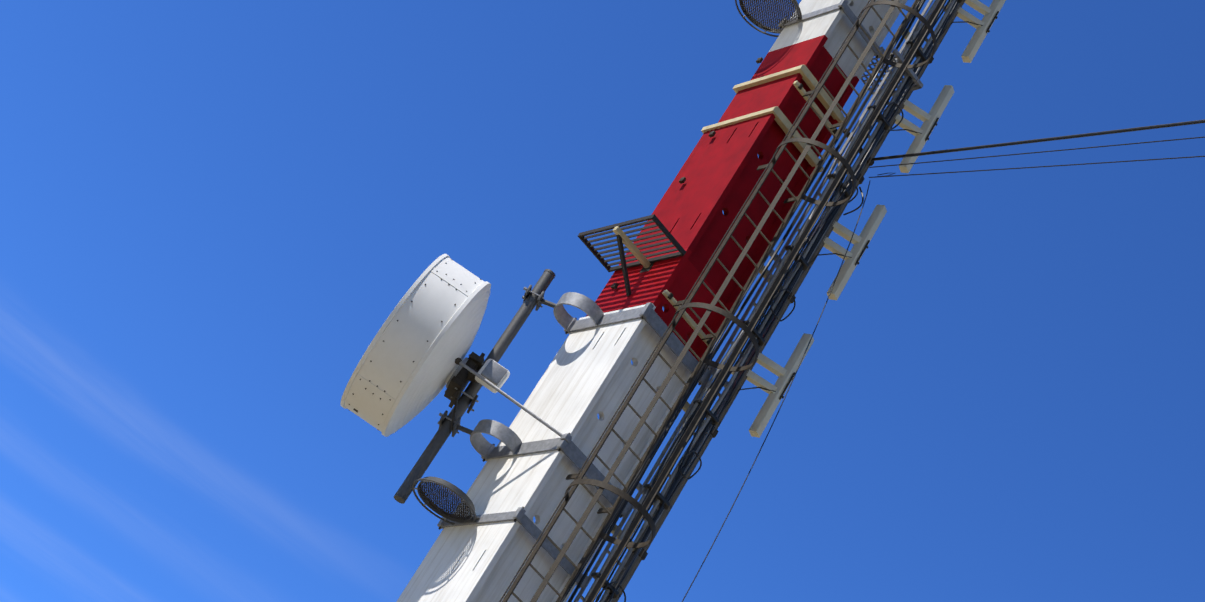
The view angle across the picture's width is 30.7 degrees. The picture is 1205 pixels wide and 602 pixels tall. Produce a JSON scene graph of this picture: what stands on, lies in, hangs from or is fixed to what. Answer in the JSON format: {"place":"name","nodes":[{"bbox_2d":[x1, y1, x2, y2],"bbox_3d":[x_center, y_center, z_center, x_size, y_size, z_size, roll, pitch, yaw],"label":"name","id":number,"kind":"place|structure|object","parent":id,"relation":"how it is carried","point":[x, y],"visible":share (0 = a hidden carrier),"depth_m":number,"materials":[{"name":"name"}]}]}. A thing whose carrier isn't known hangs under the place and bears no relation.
{"place":"outdoors","nodes":[
{"label":"outdoors","id":0,"kind":"place"},
{"bbox_2d":[0,0,1204,601],"label":"sky","id":1,"kind":"structure","parent":0,"point":[212,212],"materials":[{"name":"blue"}]},
{"label":"ground","id":2,"kind":"structure","parent":0,"visible":0},
{"bbox_2d":[396,0,906,601],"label":"mast","id":3,"kind":"object","parent":2,"relation":"on","point":[590,374],"visible":0.88,"depth_m":18.06,"materials":[{"name":"white metal"}]},
{"bbox_2d":[437,507,588,588],"bbox_3d":[-0.701,1.946,17.087,1.000,0.140,0.840,-12,-53,48],"label":"collar","id":4,"kind":"object","parent":3,"relation":"attached to","point":[533,530],"visible":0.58,"depth_m":16.75,"materials":[{"name":"metal"}]},
{"bbox_2d":[412,476,479,524],"bbox_3d":[-1.211,1.540,16.971,0.562,0.061,0.562,-12,-53,48],"label":"guard","id":5,"kind":"object","parent":4,"relation":"attached to","point":[429,501],"visible":0.98,"depth_m":16.98,"materials":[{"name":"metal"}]},
{"bbox_2d":[394,269,709,517],"bbox_3d":[-0.378,0.956,17.710,1.236,2.510,1.312,-12,-53,48],"label":"antenna mount","id":6,"kind":"object","parent":3,"relation":"attached to","point":[508,437],"visible":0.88,"depth_m":17.69,"materials":[{"name":"metal"}]},
{"bbox_2d":[340,254,571,442],"bbox_3d":[-0.984,0.678,17.849,1.773,1.527,1.516,31,-32,3],"label":"microwave dish","id":7,"kind":"object","parent":6,"relation":"attached to","point":[413,362],"visible":1,"depth_m":17.32,"materials":[{"name":"metal"}]},
{"bbox_2d":[578,214,685,295],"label":"grating platform","id":8,"kind":"structure","parent":3,"relation":"attached to","point":[629,244],"depth_m":18.29,"materials":[{"name":"metal"}]},
{"bbox_2d":[499,0,963,601],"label":"caged ladder","id":9,"kind":"object","parent":3,"relation":"attached to","point":[725,370],"visible":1,"depth_m":17.62,"materials":[{"name":"metal"}]},
{"bbox_2d":[662,81,836,345],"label":"ladder support beams","id":10,"kind":"structure","parent":3,"relation":"attached to","point":[671,298],"depth_m":18.06,"materials":[{"name":"metal"}]},
{"bbox_2d":[561,0,964,601],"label":"cable run","id":11,"kind":"object","parent":3,"relation":"attached to","point":[660,503],"visible":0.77,"depth_m":18.45,"materials":[{"name":"metal"}]},
{"bbox_2d":[682,119,1204,601],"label":"overhead wires","id":12,"kind":"object","parent":11,"relation":"attached to","point":[870,159],"visible":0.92,"depth_m":18.23,"materials":[{"name":"metal"}]},
{"bbox_2d":[735,0,801,36],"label":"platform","id":13,"kind":"structure","parent":3,"relation":"attached to","point":[757,22],"depth_m":20.54,"materials":[{"name":"metal"}]},
{"bbox_2d":[604,0,1005,601],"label":"dipole array","id":14,"kind":"object","parent":3,"relation":"attached to","point":[787,372],"visible":0.58,"depth_m":19.28,"materials":[{"name":"metal"}]},
{"bbox_2d":[778,0,922,99],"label":"mounting bracket","id":15,"kind":"object","parent":3,"relation":"attached to","point":[842,5],"visible":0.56,"depth_m":20.16,"materials":[{"name":"metal"}]}
]}

